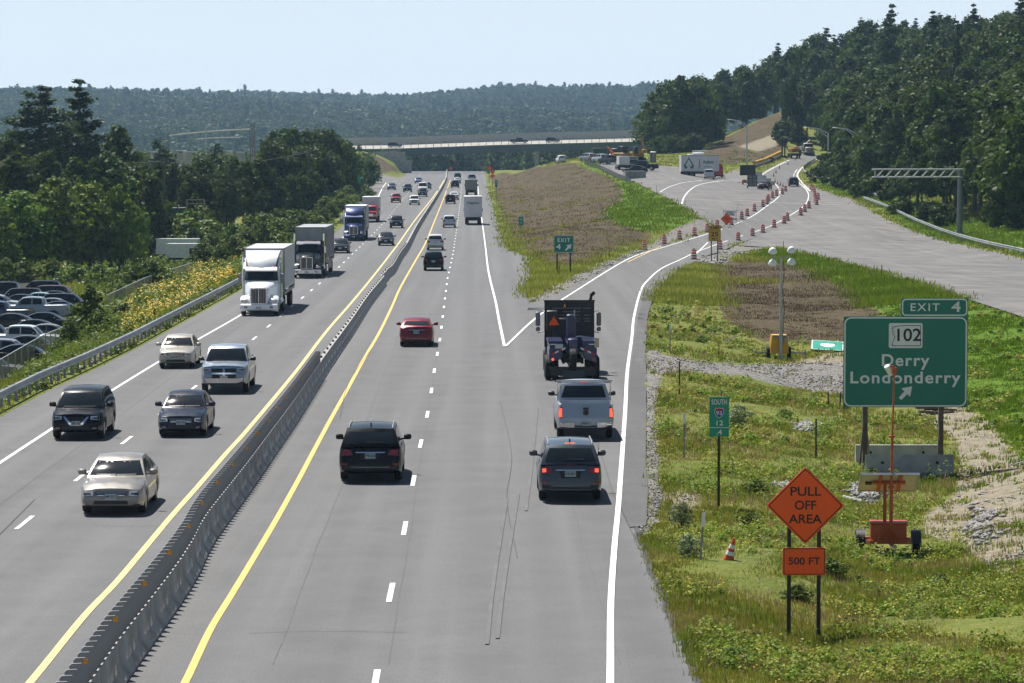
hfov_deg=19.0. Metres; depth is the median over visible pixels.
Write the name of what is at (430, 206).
median barrier run
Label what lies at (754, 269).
brown field grass
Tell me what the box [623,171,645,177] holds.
concrete vault
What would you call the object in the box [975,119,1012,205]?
broadleaf tree
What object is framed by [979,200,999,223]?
shrub
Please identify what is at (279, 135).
broadleaf tree
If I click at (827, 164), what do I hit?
shrub
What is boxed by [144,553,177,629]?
concrete barrier
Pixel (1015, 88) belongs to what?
broadleaf tree
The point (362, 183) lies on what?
shrub
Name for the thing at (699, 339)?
shrub
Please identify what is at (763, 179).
concrete barrier
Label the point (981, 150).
broadleaf tree
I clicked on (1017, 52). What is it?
broadleaf tree
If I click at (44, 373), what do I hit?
guardrail
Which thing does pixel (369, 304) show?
concrete barrier
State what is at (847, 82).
broadleaf tree
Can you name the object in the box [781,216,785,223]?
traffic drum
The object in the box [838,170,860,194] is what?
shrub
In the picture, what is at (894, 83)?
broadleaf tree
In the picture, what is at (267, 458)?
concrete barrier
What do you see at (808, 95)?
broadleaf tree
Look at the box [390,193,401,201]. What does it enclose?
suv
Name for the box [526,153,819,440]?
exit ramp
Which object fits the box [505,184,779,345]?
ramp left line
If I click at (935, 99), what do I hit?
broadleaf tree
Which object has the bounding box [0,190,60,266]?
young broadleaf tree
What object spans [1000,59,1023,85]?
broadleaf tree
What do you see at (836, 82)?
broadleaf tree
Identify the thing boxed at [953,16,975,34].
broadleaf tree
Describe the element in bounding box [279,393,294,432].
concrete barrier
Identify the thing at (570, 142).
highway bridge
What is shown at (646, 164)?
pickup truck
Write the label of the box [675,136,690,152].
shrub
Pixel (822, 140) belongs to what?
broadleaf tree
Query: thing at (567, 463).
suv
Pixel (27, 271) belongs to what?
shrub
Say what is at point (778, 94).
broadleaf tree
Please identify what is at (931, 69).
broadleaf tree
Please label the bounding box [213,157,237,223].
broadleaf tree
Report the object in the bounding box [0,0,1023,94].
sky
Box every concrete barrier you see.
[56,669,78,682]
[69,641,101,682]
[89,615,128,682]
[108,593,146,678]
[127,572,162,652]
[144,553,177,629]
[160,536,190,607]
[173,520,200,587]
[184,506,207,569]
[192,492,215,553]
[201,480,225,539]
[211,469,235,525]
[221,458,244,511]
[231,448,252,498]
[239,438,259,487]
[247,430,266,477]
[254,421,272,467]
[261,414,278,458]
[267,406,284,449]
[273,399,289,440]
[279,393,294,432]
[284,387,299,425]
[289,381,303,417]
[293,375,307,411]
[298,370,310,404]
[302,365,314,399]
[305,360,317,393]
[309,355,321,388]
[313,351,324,381]
[320,354,330,372]
[320,358,327,377]
[322,350,332,367]
[325,346,335,364]
[328,342,338,360]
[331,339,341,355]
[334,335,343,351]
[337,332,346,348]
[339,328,348,343]
[342,325,350,340]
[344,322,352,337]
[347,319,354,334]
[349,317,356,331]
[350,314,358,328]
[352,311,360,324]
[354,309,361,321]
[356,306,363,319]
[358,304,364,316]
[359,302,366,314]
[361,299,367,311]
[363,297,369,310]
[364,295,370,307]
[366,293,372,305]
[369,289,375,301]
[757,178,770,180]
[855,445,936,462]
[865,454,953,478]
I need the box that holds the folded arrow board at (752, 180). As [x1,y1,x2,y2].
[747,175,758,188]
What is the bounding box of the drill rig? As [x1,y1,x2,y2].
[781,138,800,157]
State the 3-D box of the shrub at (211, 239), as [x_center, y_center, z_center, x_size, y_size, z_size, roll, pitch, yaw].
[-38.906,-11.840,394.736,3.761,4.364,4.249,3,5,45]
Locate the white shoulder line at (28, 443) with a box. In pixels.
[0,236,343,463]
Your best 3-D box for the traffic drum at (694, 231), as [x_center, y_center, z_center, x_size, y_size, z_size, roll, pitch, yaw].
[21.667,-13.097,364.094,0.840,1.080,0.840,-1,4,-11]
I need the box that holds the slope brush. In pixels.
[0,221,340,397]
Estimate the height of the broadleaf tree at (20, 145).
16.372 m
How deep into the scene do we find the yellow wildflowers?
70.02 m
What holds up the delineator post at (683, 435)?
on the ground at (760, 140)
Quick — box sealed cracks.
[0,301,644,632]
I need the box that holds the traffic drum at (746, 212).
[744,209,749,215]
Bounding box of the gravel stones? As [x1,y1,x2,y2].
[574,249,881,533]
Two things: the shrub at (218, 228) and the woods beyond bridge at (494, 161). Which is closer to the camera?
the shrub at (218, 228)
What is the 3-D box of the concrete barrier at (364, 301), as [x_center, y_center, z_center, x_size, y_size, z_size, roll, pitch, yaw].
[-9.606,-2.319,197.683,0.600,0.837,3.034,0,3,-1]
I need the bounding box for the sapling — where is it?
[71,282,106,332]
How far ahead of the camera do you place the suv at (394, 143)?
1000.12 m
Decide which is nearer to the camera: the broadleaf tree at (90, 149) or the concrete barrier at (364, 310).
the concrete barrier at (364, 310)
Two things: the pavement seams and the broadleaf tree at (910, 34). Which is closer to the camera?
the pavement seams
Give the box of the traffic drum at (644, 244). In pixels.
[642,240,647,249]
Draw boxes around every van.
[417,182,427,191]
[468,174,475,178]
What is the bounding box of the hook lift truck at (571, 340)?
[535,291,600,378]
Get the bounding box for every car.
[579,153,594,160]
[587,154,596,161]
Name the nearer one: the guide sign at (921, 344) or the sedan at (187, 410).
the guide sign at (921, 344)
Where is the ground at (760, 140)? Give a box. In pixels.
[0,112,1023,682]
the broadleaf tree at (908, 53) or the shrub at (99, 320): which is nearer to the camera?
the shrub at (99, 320)
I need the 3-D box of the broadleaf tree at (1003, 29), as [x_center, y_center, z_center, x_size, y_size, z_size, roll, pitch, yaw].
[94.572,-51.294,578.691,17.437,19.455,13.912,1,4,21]
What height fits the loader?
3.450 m
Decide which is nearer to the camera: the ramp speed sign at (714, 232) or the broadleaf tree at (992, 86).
the ramp speed sign at (714, 232)
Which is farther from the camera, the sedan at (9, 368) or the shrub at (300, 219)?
the shrub at (300, 219)
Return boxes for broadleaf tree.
[0,136,25,182]
[0,151,46,206]
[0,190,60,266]
[0,204,25,263]
[14,139,38,168]
[23,150,72,196]
[24,175,95,269]
[56,182,130,270]
[58,156,95,217]
[76,140,104,182]
[84,151,155,233]
[97,184,147,272]
[101,124,146,175]
[112,161,163,215]
[122,206,153,265]
[132,174,176,256]
[141,163,162,195]
[152,161,170,195]
[160,162,188,206]
[172,170,223,222]
[177,163,206,198]
[191,155,226,210]
[211,174,248,227]
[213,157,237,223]
[225,157,241,221]
[233,160,270,218]
[234,178,259,224]
[248,157,282,218]
[253,140,298,193]
[257,131,278,158]
[269,126,322,170]
[269,128,286,158]
[277,143,307,181]
[280,174,303,215]
[291,144,320,209]
[292,128,319,146]
[297,175,319,210]
[304,143,350,211]
[310,126,353,184]
[328,150,346,187]
[333,134,361,186]
[344,139,361,171]
[629,95,651,144]
[633,102,658,144]
[634,80,667,140]
[653,79,694,137]
[655,75,708,136]
[678,82,726,143]
[686,73,722,112]
[692,82,729,127]
[693,107,726,147]
[703,77,716,86]
[709,68,736,94]
[712,81,744,124]
[731,69,768,125]
[732,66,768,125]
[733,64,764,126]
[752,54,781,113]
[753,64,772,117]
[754,70,775,118]
[755,69,773,114]
[762,67,777,116]
[769,50,796,90]
[775,77,788,102]
[778,82,794,144]
[779,69,801,88]
[781,81,821,140]
[785,44,812,78]
[787,76,802,143]
[791,32,829,53]
[799,47,831,84]
[806,99,826,149]
[810,69,836,91]
[811,81,827,91]
[814,109,833,152]
[814,114,825,149]
[819,88,856,143]
[821,86,839,115]
[822,74,864,146]
[823,49,837,71]
[824,42,840,68]
[825,77,848,105]
[825,79,840,93]
[828,85,859,135]
[831,50,849,75]
[831,54,858,84]
[832,103,868,170]
[833,30,850,48]
[837,78,886,134]
[838,33,851,50]
[840,17,883,52]
[842,71,865,78]
[844,33,873,62]
[846,121,867,169]
[848,76,867,91]
[849,99,902,182]
[849,124,890,178]
[851,116,887,179]
[855,45,874,61]
[857,61,895,81]
[860,32,884,52]
[862,40,884,67]
[862,44,895,77]
[866,84,922,114]
[866,87,891,119]
[871,70,890,83]
[873,72,909,96]
[873,89,925,172]
[880,75,903,93]
[884,43,910,63]
[885,38,901,52]
[886,57,911,75]
[886,149,924,198]
[890,24,910,40]
[896,78,959,150]
[898,35,922,44]
[898,48,915,62]
[899,20,908,27]
[901,75,914,88]
[901,146,941,203]
[902,37,923,54]
[903,26,918,35]
[903,38,919,56]
[903,50,932,74]
[904,30,916,37]
[905,58,928,76]
[906,59,953,87]
[908,76,935,90]
[908,124,964,203]
[912,76,947,94]
[916,24,942,43]
[919,48,963,63]
[920,42,942,54]
[922,123,944,202]
[926,89,992,211]
[927,13,956,29]
[930,35,953,48]
[932,52,954,66]
[939,27,957,41]
[945,114,1004,198]
[948,106,986,211]
[950,60,983,88]
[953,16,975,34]
[955,32,979,49]
[956,79,979,91]
[957,29,978,45]
[959,42,971,60]
[960,88,1016,199]
[962,32,993,62]
[963,89,1023,194]
[967,34,994,69]
[972,84,1008,104]
[974,29,994,48]
[974,80,1006,95]
[975,18,1023,76]
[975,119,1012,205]
[977,21,987,26]
[978,19,1002,35]
[979,66,1000,89]
[979,94,1023,200]
[980,17,988,24]
[980,30,1023,70]
[984,11,1011,24]
[985,17,1010,30]
[988,64,1023,88]
[995,59,1013,72]
[997,10,1012,16]
[998,45,1023,68]
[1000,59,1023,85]
[1005,14,1018,19]
[1005,80,1023,92]
[1005,85,1023,96]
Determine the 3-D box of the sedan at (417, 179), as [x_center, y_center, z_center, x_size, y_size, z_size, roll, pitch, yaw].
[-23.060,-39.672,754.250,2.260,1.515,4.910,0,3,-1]
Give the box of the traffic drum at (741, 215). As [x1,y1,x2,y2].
[739,211,743,219]
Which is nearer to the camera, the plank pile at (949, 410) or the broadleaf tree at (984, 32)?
the plank pile at (949, 410)
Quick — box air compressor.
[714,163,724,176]
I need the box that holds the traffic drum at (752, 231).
[750,227,754,235]
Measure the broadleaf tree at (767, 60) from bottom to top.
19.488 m
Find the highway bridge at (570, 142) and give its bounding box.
[344,130,645,172]
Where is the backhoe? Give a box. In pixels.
[607,146,617,154]
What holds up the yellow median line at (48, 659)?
on the highway
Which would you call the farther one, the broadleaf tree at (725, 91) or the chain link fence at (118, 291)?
the broadleaf tree at (725, 91)
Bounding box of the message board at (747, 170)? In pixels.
[738,165,755,184]
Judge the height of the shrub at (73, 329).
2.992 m
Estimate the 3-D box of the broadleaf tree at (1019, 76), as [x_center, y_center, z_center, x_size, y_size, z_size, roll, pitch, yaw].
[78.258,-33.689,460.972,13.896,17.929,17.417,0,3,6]
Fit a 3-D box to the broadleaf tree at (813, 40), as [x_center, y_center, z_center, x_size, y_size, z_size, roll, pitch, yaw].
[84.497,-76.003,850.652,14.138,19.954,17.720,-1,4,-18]
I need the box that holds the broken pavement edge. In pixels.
[524,287,700,682]
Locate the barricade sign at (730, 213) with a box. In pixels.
[723,204,738,222]
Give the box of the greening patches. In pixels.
[489,150,808,284]
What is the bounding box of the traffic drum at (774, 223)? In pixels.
[771,219,776,227]
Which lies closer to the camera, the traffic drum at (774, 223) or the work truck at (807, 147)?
the traffic drum at (774, 223)
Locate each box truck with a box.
[362,196,380,221]
[463,195,482,223]
[465,179,477,194]
[614,156,629,169]
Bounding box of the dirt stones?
[672,438,1023,565]
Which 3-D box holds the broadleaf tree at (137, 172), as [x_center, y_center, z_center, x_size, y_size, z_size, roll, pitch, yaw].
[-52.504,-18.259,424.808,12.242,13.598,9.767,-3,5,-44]
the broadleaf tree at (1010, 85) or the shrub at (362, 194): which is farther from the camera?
the shrub at (362, 194)
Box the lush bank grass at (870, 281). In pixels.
[578,152,1023,309]
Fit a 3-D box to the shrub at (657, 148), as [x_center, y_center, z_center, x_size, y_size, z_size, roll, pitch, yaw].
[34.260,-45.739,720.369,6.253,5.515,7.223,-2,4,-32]
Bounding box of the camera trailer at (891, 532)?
[855,364,920,555]
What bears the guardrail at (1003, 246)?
on the ground at (760, 140)
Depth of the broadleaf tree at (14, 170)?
391.27 m
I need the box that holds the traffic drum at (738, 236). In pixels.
[736,232,741,240]
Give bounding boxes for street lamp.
[205,124,211,154]
[727,119,747,164]
[805,127,828,153]
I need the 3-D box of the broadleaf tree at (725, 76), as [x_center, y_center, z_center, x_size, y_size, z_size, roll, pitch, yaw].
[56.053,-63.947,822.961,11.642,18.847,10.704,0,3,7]
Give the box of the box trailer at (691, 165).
[679,156,718,175]
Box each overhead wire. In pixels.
[169,128,249,135]
[196,137,239,139]
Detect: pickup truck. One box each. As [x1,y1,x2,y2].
[0,281,39,294]
[0,301,34,315]
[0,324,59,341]
[10,296,70,315]
[198,343,255,391]
[510,137,527,142]
[548,379,615,436]
[591,154,606,162]
[598,155,615,163]
[628,160,658,170]
[703,169,714,178]
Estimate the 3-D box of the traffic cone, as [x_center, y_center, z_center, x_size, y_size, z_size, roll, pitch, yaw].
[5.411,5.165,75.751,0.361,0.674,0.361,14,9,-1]
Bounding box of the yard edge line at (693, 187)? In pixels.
[681,180,730,203]
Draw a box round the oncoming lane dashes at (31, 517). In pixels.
[14,192,408,528]
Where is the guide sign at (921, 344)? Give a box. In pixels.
[843,298,967,467]
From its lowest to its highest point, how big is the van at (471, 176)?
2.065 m
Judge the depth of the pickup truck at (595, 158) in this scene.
648.06 m
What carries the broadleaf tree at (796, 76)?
on the ground at (760, 140)
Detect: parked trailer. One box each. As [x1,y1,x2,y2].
[156,238,199,255]
[165,243,208,261]
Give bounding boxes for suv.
[0,324,6,332]
[0,338,20,348]
[4,288,41,296]
[20,280,60,287]
[37,285,70,292]
[44,293,87,304]
[49,384,115,437]
[336,420,410,479]
[388,142,401,146]
[388,215,404,227]
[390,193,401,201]
[402,184,412,191]
[408,195,420,204]
[417,188,427,196]
[421,251,445,269]
[425,234,445,249]
[441,215,457,226]
[444,194,456,203]
[450,180,459,187]
[529,436,605,498]
[546,137,559,142]
[555,155,565,162]
[788,177,798,185]
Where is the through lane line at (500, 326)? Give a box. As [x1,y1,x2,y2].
[478,189,505,345]
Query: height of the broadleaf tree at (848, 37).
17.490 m
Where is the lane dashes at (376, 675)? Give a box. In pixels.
[372,173,462,682]
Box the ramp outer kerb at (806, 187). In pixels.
[796,159,816,190]
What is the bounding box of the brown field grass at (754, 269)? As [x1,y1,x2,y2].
[490,150,881,311]
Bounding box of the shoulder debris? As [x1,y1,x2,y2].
[3,280,241,404]
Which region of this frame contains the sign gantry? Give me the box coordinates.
[871,168,962,233]
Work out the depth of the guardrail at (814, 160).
627.12 m
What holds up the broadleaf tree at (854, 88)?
on the ground at (760, 140)
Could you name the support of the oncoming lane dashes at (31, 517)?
on the highway
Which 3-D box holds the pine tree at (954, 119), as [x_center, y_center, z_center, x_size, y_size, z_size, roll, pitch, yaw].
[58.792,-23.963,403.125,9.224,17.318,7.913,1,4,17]
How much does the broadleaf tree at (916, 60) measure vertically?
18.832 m
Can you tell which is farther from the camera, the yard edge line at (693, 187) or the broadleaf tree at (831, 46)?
the broadleaf tree at (831, 46)
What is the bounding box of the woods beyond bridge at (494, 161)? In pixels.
[345,138,641,171]
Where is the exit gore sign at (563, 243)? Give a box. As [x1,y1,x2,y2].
[554,235,573,272]
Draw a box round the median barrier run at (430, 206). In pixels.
[423,170,447,216]
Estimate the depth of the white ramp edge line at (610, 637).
82.13 m
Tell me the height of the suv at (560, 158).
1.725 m
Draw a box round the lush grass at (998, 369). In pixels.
[851,287,1023,586]
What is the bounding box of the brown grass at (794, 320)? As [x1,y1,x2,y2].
[708,293,889,342]
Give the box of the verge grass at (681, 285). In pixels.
[485,151,1023,307]
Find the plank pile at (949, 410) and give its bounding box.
[915,407,956,412]
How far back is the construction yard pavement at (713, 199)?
491.73 m
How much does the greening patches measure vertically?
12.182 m
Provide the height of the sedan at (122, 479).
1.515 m
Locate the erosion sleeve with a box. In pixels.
[753,150,780,164]
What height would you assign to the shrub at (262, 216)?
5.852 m
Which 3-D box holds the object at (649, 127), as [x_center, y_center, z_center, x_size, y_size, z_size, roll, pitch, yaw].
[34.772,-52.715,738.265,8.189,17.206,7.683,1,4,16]
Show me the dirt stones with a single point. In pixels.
(942, 531)
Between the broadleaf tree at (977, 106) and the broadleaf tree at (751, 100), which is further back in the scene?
the broadleaf tree at (751, 100)
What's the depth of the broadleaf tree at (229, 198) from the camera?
448.19 m
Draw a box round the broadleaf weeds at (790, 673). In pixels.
[643,297,1023,682]
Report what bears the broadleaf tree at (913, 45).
on the ground at (760, 140)
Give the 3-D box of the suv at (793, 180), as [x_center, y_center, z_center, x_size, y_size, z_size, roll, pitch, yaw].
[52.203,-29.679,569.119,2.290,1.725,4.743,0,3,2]
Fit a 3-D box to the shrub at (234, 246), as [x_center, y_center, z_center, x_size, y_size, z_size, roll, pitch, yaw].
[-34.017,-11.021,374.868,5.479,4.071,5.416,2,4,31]
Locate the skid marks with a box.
[485,406,538,643]
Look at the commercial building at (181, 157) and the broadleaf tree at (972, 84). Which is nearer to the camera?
the broadleaf tree at (972, 84)
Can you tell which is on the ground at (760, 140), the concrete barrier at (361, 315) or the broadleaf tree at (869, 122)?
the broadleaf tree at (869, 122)
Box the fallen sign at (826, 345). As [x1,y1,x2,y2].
[811,340,842,351]
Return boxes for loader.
[613,146,636,159]
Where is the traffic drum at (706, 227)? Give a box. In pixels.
[705,223,708,231]
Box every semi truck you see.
[238,243,294,314]
[294,224,333,277]
[342,204,368,240]
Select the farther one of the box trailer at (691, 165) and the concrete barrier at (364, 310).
the box trailer at (691, 165)
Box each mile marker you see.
[519,217,522,224]
[709,397,728,507]
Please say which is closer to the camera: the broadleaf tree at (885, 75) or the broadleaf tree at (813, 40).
the broadleaf tree at (885, 75)
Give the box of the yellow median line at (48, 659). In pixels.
[25,181,443,682]
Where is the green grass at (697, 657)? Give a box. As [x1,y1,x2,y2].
[525,287,1023,682]
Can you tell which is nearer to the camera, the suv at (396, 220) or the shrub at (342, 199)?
the suv at (396, 220)
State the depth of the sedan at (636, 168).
581.17 m
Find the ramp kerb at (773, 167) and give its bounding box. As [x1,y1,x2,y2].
[762,160,788,174]
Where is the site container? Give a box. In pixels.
[593,148,610,154]
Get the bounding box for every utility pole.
[158,159,169,202]
[250,124,250,161]
[252,124,252,161]
[254,124,254,157]
[307,149,309,210]
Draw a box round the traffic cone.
[723,538,735,559]
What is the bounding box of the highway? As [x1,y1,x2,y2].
[0,171,694,682]
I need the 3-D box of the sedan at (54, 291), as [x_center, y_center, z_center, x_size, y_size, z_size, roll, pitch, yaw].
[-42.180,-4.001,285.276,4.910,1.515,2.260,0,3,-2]
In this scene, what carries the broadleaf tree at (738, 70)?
on the ground at (760, 140)
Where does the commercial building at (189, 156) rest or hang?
on the ground at (760, 140)
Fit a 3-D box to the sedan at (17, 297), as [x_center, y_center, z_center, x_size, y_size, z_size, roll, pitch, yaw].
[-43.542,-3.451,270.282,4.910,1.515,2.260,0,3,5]
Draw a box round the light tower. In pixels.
[752,246,805,358]
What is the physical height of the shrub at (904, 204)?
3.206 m
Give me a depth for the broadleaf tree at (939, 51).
591.74 m
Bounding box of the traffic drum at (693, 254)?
[691,248,696,259]
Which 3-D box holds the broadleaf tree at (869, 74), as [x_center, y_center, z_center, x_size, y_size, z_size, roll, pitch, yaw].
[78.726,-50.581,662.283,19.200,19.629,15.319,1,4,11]
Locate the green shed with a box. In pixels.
[166,207,185,217]
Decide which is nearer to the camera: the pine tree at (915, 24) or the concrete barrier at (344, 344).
the concrete barrier at (344, 344)
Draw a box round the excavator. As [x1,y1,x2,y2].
[630,134,646,160]
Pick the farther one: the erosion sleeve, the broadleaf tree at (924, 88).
the erosion sleeve
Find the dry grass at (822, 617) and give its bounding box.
[525,287,1023,682]
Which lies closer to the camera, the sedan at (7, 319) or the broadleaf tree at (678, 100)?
the sedan at (7, 319)
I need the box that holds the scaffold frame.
[186,199,204,209]
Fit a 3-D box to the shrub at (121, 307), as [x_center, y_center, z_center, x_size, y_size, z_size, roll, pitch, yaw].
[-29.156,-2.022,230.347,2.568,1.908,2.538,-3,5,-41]
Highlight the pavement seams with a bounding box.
[1,233,620,663]
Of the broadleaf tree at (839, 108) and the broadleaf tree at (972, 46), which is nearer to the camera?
the broadleaf tree at (972, 46)
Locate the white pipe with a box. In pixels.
[843,495,861,502]
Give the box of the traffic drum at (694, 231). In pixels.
[691,227,697,235]
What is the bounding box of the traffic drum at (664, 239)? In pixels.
[661,234,667,243]
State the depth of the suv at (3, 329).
221.74 m
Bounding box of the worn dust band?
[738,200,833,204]
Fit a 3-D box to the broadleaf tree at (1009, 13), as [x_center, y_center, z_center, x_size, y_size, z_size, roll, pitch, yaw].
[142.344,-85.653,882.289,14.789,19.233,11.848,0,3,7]
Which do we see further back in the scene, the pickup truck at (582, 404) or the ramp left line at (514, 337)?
the ramp left line at (514, 337)
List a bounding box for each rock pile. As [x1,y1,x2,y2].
[695,255,726,263]
[771,479,788,488]
[790,420,823,431]
[841,479,888,502]
[961,488,1010,544]
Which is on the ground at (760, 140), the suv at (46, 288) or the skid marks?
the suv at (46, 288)
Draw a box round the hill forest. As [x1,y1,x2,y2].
[0,79,781,157]
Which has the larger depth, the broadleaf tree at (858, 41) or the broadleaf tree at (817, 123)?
the broadleaf tree at (858, 41)
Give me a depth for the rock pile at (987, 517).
89.18 m
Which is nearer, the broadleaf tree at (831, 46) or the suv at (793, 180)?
the suv at (793, 180)
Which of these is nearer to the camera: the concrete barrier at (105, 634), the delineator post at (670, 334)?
the concrete barrier at (105, 634)
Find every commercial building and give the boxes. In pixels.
[176,150,186,169]
[185,151,197,165]
[236,152,244,161]
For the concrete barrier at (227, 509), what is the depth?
84.62 m
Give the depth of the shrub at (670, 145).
709.19 m
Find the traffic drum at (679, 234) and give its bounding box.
[677,230,681,238]
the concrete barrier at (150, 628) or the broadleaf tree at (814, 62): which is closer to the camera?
the concrete barrier at (150, 628)
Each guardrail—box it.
[0,276,241,407]
[756,154,781,167]
[803,159,877,197]
[863,196,1023,254]
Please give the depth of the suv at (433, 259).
268.82 m
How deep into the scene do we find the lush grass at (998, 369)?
154.45 m
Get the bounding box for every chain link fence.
[0,319,79,380]
[106,263,191,306]
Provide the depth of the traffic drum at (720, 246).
335.18 m
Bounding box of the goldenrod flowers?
[118,256,236,329]
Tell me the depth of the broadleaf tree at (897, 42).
751.51 m
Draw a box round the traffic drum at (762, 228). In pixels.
[759,224,765,232]
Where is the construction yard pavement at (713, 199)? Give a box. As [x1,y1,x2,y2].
[599,162,774,226]
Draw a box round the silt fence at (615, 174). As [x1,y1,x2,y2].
[584,160,630,182]
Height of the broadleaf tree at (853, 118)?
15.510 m
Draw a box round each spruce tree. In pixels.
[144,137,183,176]
[207,142,228,164]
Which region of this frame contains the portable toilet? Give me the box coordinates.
[650,151,655,161]
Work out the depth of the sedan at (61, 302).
258.61 m
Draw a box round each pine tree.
[0,86,96,239]
[45,78,111,229]
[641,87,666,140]
[766,43,784,112]
[818,27,835,56]
[831,34,840,55]
[848,23,872,54]
[854,58,866,73]
[865,4,905,66]
[874,106,909,175]
[896,123,934,209]
[910,18,919,29]
[919,11,939,47]
[924,93,982,219]
[935,37,966,83]
[943,20,964,45]
[957,79,974,205]
[961,4,982,38]
[989,59,1015,81]
[1009,0,1023,24]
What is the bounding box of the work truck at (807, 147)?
[799,140,814,154]
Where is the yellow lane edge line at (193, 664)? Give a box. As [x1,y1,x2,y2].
[181,181,449,682]
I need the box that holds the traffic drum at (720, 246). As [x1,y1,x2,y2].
[716,241,723,249]
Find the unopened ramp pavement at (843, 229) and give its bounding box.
[740,186,1023,316]
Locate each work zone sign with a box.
[487,165,491,182]
[490,169,494,186]
[721,213,731,226]
[767,468,842,637]
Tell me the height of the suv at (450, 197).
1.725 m
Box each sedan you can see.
[0,294,17,303]
[0,313,31,326]
[0,343,49,364]
[0,358,26,378]
[5,319,52,329]
[9,294,32,300]
[11,335,51,349]
[28,312,75,326]
[29,292,47,296]
[35,323,65,333]
[45,298,80,306]
[47,290,82,299]
[48,301,79,316]
[78,452,159,511]
[155,389,214,434]
[156,333,200,366]
[334,238,350,252]
[376,232,395,244]
[386,183,396,189]
[396,316,437,345]
[414,177,421,182]
[448,192,459,199]
[622,165,647,171]
[630,159,639,163]
[758,181,771,189]
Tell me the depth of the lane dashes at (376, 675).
82.76 m
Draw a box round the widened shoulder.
[621,288,653,526]
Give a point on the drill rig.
(795, 149)
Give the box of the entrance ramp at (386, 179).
[370,174,408,188]
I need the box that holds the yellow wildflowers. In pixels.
[654,373,1021,682]
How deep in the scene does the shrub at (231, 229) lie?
409.09 m
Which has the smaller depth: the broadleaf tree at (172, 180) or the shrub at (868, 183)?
the broadleaf tree at (172, 180)
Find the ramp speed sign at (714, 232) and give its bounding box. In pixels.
[708,225,720,261]
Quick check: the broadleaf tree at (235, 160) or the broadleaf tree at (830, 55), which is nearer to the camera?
the broadleaf tree at (235, 160)
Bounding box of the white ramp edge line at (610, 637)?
[606,169,808,682]
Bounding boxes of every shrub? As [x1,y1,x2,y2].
[0,257,18,280]
[13,259,41,282]
[41,258,65,279]
[48,341,68,357]
[55,262,91,283]
[55,316,83,344]
[78,308,122,341]
[83,263,116,284]
[106,265,138,289]
[109,302,131,318]
[110,283,129,297]
[118,262,149,288]
[119,259,181,288]
[152,221,204,253]
[159,208,223,240]
[165,218,217,242]
[188,240,211,263]
[191,204,220,226]
[202,233,222,255]
[204,223,253,244]
[207,235,249,257]
[209,244,231,263]
[213,225,225,239]
[233,220,288,242]
[237,227,261,249]
[240,214,259,229]
[245,211,288,232]
[264,218,287,240]
[268,208,292,230]
[279,220,298,234]
[284,232,293,242]
[285,208,300,225]
[293,214,310,228]
[298,209,308,217]
[306,211,327,223]
[313,196,338,214]
[316,206,334,222]
[325,201,340,220]
[330,188,359,209]
[330,191,358,211]
[343,185,359,197]
[344,182,369,195]
[358,192,366,202]
[359,178,367,191]
[363,188,376,195]
[645,140,653,153]
[646,135,666,153]
[659,134,681,153]
[660,139,671,153]
[668,501,694,527]
[675,133,703,152]
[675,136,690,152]
[677,534,700,557]
[694,335,710,342]
[713,647,755,661]
[729,404,753,427]
[734,512,763,524]
[739,479,774,493]
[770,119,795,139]
[775,137,787,145]
[775,409,793,417]
[779,584,816,599]
[788,125,808,144]
[804,159,828,181]
[816,147,838,160]
[819,157,837,183]
[824,161,842,187]
[825,557,851,574]
[830,160,850,187]
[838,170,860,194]
[847,171,884,197]
[876,179,897,200]
[885,196,914,214]
[915,202,930,221]
[928,202,956,226]
[928,573,956,586]
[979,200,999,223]
[985,198,1011,227]
[1003,195,1023,228]
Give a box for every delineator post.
[669,323,670,350]
[683,413,684,457]
[699,513,705,559]
[815,418,816,457]
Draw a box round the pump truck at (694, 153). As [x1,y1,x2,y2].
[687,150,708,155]

